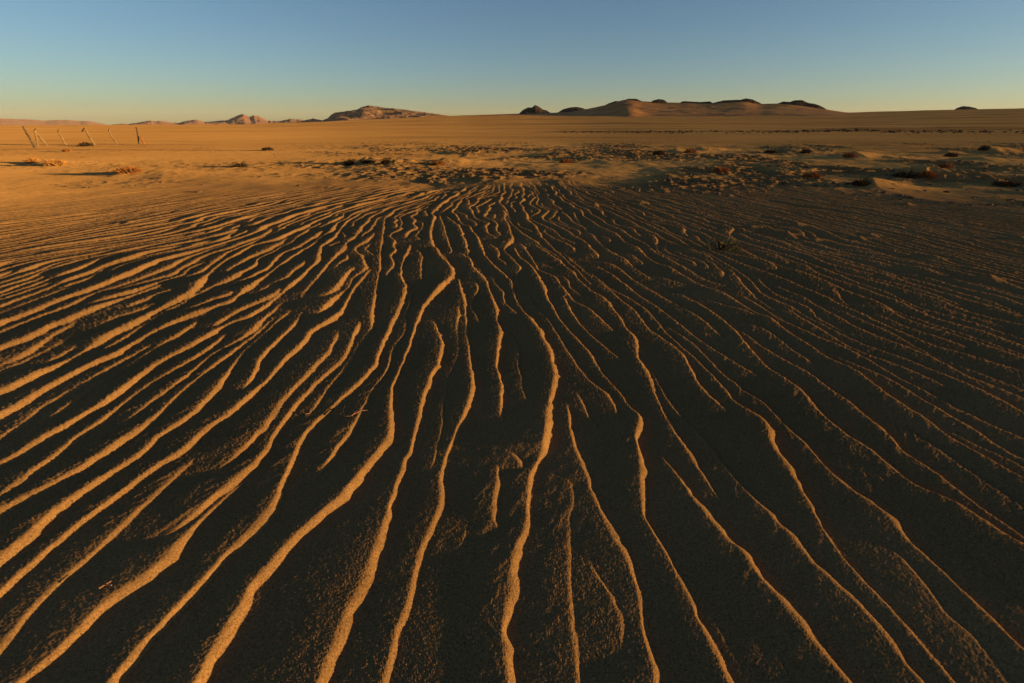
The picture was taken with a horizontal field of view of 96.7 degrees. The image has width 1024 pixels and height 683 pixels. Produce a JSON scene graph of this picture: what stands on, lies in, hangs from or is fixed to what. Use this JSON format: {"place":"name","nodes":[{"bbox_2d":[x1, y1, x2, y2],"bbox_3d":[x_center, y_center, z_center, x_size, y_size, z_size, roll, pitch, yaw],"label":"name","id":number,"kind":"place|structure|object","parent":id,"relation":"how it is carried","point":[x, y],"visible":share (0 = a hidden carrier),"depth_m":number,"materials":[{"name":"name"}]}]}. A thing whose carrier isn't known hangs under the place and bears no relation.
{"place":"outdoors","nodes":[
{"label":"outdoors","id":0,"kind":"place"},
{"bbox_2d":[0,119,105,124],"bbox_3d":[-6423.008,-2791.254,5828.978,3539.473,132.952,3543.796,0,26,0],"label":"distant hills","id":1,"kind":"structure","parent":0,"point":[31,122],"depth_m":5608.51,"materials":[{"name":"brown sand"}]},
{"bbox_2d":[113,114,303,124],"bbox_3d":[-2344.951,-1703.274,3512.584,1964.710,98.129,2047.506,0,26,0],"label":"desert hills","id":2,"kind":"structure","parent":0,"point":[243,119],"depth_m":3379.47,"materials":[{"name":"brown stone"}]},
{"bbox_2d":[296,105,447,122],"bbox_3d":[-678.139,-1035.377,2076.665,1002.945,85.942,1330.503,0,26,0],"label":"rocky mountain","id":3,"kind":"structure","parent":0,"point":[368,112],"depth_m":1885.09,"materials":[{"name":"brown stone"}]},
{"bbox_2d":[0,108,1023,682],"bbox_3d":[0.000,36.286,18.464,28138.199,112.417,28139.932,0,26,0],"label":"ground","id":4,"kind":"structure","parent":0,"point":[636,430],"depth_m":2.32,"materials":[{"name":"brown sand"}]},
{"bbox_2d":[22,126,36,147],"bbox_3d":[-25.976,-10.880,24.552,0.288,1.356,0.164,0,26,0],"label":"fence post","id":5,"kind":"object","parent":4,"relation":"on","point":[29,137],"visible":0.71,"depth_m":24.48,"materials":[{"name":"brown wood"}]},
{"bbox_2d":[23,156,40,162],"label":"shrub","id":6,"kind":"object","parent":4,"relation":"on","point":[33,160],"visible":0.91,"depth_m":15.93,"materials":[{"name":"plant"}]},
{"bbox_2d":[33,128,47,145],"bbox_3d":[-28.746,-12.338,27.735,0.537,1.243,0.358,-15,30,-29],"label":"fence post","id":7,"kind":"object","parent":4,"relation":"on","point":[37,134],"visible":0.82,"depth_m":27.63,"materials":[{"name":"brown wood"}]},
{"bbox_2d":[42,158,66,165],"bbox_3d":[-14.898,-5.838,14.783,0.713,0.325,0.654,-10,28,-20],"label":"shrub","id":8,"kind":"object","parent":4,"relation":"on","point":[54,162],"visible":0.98,"depth_m":14.74,"materials":[{"name":"plant"}]},
{"bbox_2d":[57,128,66,144],"bbox_3d":[-28.025,-12.629,28.342,0.297,1.192,0.149,0,26,0],"label":"fence post","id":9,"kind":"object","parent":4,"relation":"on","point":[61,136],"visible":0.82,"depth_m":28.28,"materials":[{"name":"brown wood"}]},
{"bbox_2d":[75,142,93,146],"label":"shrub","id":10,"kind":"object","parent":4,"relation":"on","point":[85,144],"visible":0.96,"depth_m":27.07,"materials":[{"name":"brown plant"}]},
{"bbox_2d":[81,127,94,145],"bbox_3d":[-25.797,-12.390,27.777,0.492,1.287,0.340,11,28,22],"label":"fence post","id":11,"kind":"object","parent":4,"relation":"on","point":[88,135],"visible":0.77,"depth_m":27.71,"materials":[{"name":"brown wood"}]},
{"bbox_2d":[108,128,117,143],"bbox_3d":[-26.259,-13.393,29.947,0.372,1.252,0.148,0,26,0],"label":"fence post","id":12,"kind":"object","parent":4,"relation":"on","point":[112,136],"visible":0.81,"depth_m":29.88,"materials":[{"name":"brown wood"}]},
{"bbox_2d":[111,165,142,173],"bbox_3d":[-10.298,-4.603,12.162,0.792,0.275,0.646,0,26,0],"label":"shrub","id":13,"kind":"object","parent":4,"relation":"on","point":[126,170],"visible":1,"depth_m":12.13,"materials":[{"name":"brown plant"}]},
{"bbox_2d":[136,127,144,143],"bbox_3d":[-24.550,-13.468,30.045,0.685,1.308,0.196,10,28,20],"label":"fence post","id":14,"kind":"object","parent":4,"relation":"on","point":[138,138],"visible":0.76,"depth_m":30.04,"materials":[{"name":"brown wood"}]},
{"bbox_2d":[232,161,246,166],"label":"shrub","id":15,"kind":"object","parent":4,"relation":"on","point":[236,164],"visible":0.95,"depth_m":14.33,"materials":[{"name":"brown plant"}]},
{"bbox_2d":[343,157,353,164],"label":"shrub","id":16,"kind":"object","parent":4,"relation":"on","point":[349,162],"visible":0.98,"depth_m":14.96,"materials":[{"name":"brown plant"}]},
{"bbox_2d":[361,158,375,162],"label":"shrub","id":17,"kind":"object","parent":4,"relation":"on","point":[367,161],"visible":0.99,"depth_m":14.88,"materials":[{"name":"brown plant"}]},
{"bbox_2d":[379,157,391,163],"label":"shrub","id":18,"kind":"object","parent":4,"relation":"on","point":[385,161],"visible":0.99,"depth_m":14.67,"materials":[{"name":"brown plant"}]},
{"bbox_2d":[431,160,444,164],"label":"shrub","id":19,"kind":"object","parent":4,"relation":"on","point":[436,162],"visible":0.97,"depth_m":15.02,"materials":[{"name":"brown plant"}]},
{"bbox_2d":[1,138,1023,205],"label":"gravel","id":20,"kind":"structure","parent":4,"relation":"on","point":[742,183],"depth_m":11.79,"materials":[{"name":"brown gravel"}]},
{"bbox_2d":[559,159,572,162],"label":"shrub","id":21,"kind":"object","parent":4,"relation":"on","point":[564,161],"visible":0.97,"depth_m":16.49,"materials":[{"name":"brown plant"}]},
{"bbox_2d":[651,150,664,154],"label":"shrub","id":22,"kind":"object","parent":4,"relation":"on","point":[656,152],"visible":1,"depth_m":19.01,"materials":[{"name":"brown plant"}]},
{"bbox_2d":[683,148,696,152],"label":"shrub","id":23,"kind":"object","parent":4,"relation":"on","point":[689,150],"visible":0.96,"depth_m":21.20,"materials":[{"name":"brown plant"}]},
{"bbox_2d":[712,166,730,171],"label":"shrub","id":24,"kind":"object","parent":4,"relation":"on","point":[720,169],"visible":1,"depth_m":12.31,"materials":[{"name":"brown plant"}]},
{"bbox_2d":[703,236,745,250],"bbox_3d":[2.356,-1.085,5.075,0.447,0.226,0.363,0,26,0],"label":"weed","id":25,"kind":"object","parent":4,"relation":"on","point":[722,246],"visible":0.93,"depth_m":5.07,"materials":[{"name":"plant"}]},
{"bbox_2d":[764,149,776,153],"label":"shrub","id":26,"kind":"object","parent":4,"relation":"on","point":[770,151],"visible":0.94,"depth_m":20.87,"materials":[{"name":"brown plant"}]},
{"bbox_2d":[561,129,1023,134],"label":"rubble","id":27,"kind":"object","parent":4,"relation":"on","point":[845,130],"visible":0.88,"depth_m":55.77,"materials":[{"name":"stone"}]},
{"bbox_2d":[799,147,811,152],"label":"shrub","id":28,"kind":"object","parent":4,"relation":"on","point":[806,151],"visible":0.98,"depth_m":20.70,"materials":[{"name":"brown plant"}]},
{"bbox_2d":[802,170,822,177],"bbox_3d":[7.485,-4.168,11.342,0.515,0.241,0.484,0,26,0],"label":"shrub","id":29,"kind":"object","parent":4,"relation":"on","point":[812,175],"visible":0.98,"depth_m":11.29,"materials":[{"name":"brown plant"}]},
{"bbox_2d":[843,152,856,157],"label":"shrub","id":30,"kind":"object","parent":4,"relation":"on","point":[847,154],"visible":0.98,"depth_m":17.73,"materials":[{"name":"brown plant"}]},
{"bbox_2d":[849,176,870,185],"bbox_3d":[7.557,-3.447,9.826,0.457,0.244,0.410,0,26,0],"label":"shrub","id":31,"kind":"object","parent":4,"relation":"on","point":[861,182],"visible":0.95,"depth_m":9.78,"materials":[{"name":"brown plant"}]},
{"bbox_2d":[891,170,920,178],"bbox_3d":[10.046,-4.269,11.591,0.677,0.263,0.650,11,28,21],"label":"shrub","id":32,"kind":"object","parent":4,"relation":"on","point":[904,174],"visible":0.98,"depth_m":11.49,"materials":[{"name":"brown plant"}]},
{"bbox_2d":[916,170,938,176],"bbox_3d":[10.444,-4.222,11.444,0.554,0.237,0.490,13,29,25],"label":"shrub","id":33,"kind":"object","parent":4,"relation":"on","point":[924,173],"visible":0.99,"depth_m":11.38,"materials":[{"name":"brown plant"}]},
{"bbox_2d":[937,163,953,167],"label":"shrub","id":34,"kind":"object","parent":4,"relation":"on","point":[948,165],"visible":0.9,"depth_m":14.27,"materials":[{"name":"brown plant"}]},
{"bbox_2d":[943,152,959,156],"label":"shrub","id":35,"kind":"object","parent":4,"relation":"on","point":[949,154],"visible":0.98,"depth_m":19.36,"materials":[{"name":"brown plant"}]},
{"bbox_2d":[955,106,976,109],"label":"rocky knoll","id":36,"kind":"structure","parent":4,"relation":"on","point":[963,108],"depth_m":632.02,"materials":[{"name":"brown stone"}]},
{"bbox_2d":[977,144,989,150],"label":"shrub","id":37,"kind":"object","parent":4,"relation":"on","point":[985,147],"visible":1,"depth_m":20.91,"materials":[{"name":"brown plant"}]},
{"bbox_2d":[990,179,1021,186],"bbox_3d":[10.977,-3.523,10.085,0.578,0.240,0.533,0,26,0],"label":"shrub","id":38,"kind":"object","parent":4,"relation":"on","point":[1005,183],"visible":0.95,"depth_m":10.05,"materials":[{"name":"brown plant"}]},
{"bbox_2d":[0,0,1023,124],"label":"sky","id":39,"kind":"structure","parent":0,"point":[108,62],"materials":[{"name":"blue"}]},
{"bbox_2d":[482,100,879,116],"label":"dune hill","id":40,"kind":"structure","parent":0,"point":[627,108],"depth_m":434.78,"materials":[{"name":"brown sand"}]},
{"bbox_2d":[519,105,549,113],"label":"rocky knoll","id":41,"kind":"structure","parent":40,"relation":"on","point":[534,109],"depth_m":653.99,"materials":[{"name":"brown stone"}]},
{"bbox_2d":[559,107,583,111],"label":"rocky knoll","id":42,"kind":"structure","parent":40,"relation":"on","point":[570,109],"depth_m":648.60,"materials":[{"name":"brown stone"}]},
{"bbox_2d":[604,99,641,105],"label":"rocky knoll","id":43,"kind":"structure","parent":40,"relation":"on","point":[626,99],"depth_m":574.44,"materials":[{"name":"brown stone"}]},
{"bbox_2d":[652,99,667,102],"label":"rocky knoll","id":44,"kind":"structure","parent":40,"relation":"on","point":[658,101],"depth_m":569.32,"materials":[{"name":"brown stone"}]},
{"bbox_2d":[680,101,711,103],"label":"rocky knoll","id":45,"kind":"structure","parent":40,"relation":"on","point":[708,102],"depth_m":558.24,"materials":[{"name":"brown stone"}]},
{"bbox_2d":[715,98,760,103],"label":"rocky knoll","id":46,"kind":"structure","parent":40,"relation":"on","point":[743,100],"depth_m":538.42,"materials":[{"name":"brown stone"}]},
{"bbox_2d":[778,100,826,109],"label":"rocky knoll","id":47,"kind":"structure","parent":40,"relation":"on","point":[800,103],"depth_m":512.66,"materials":[{"name":"brown stone"}]}
]}

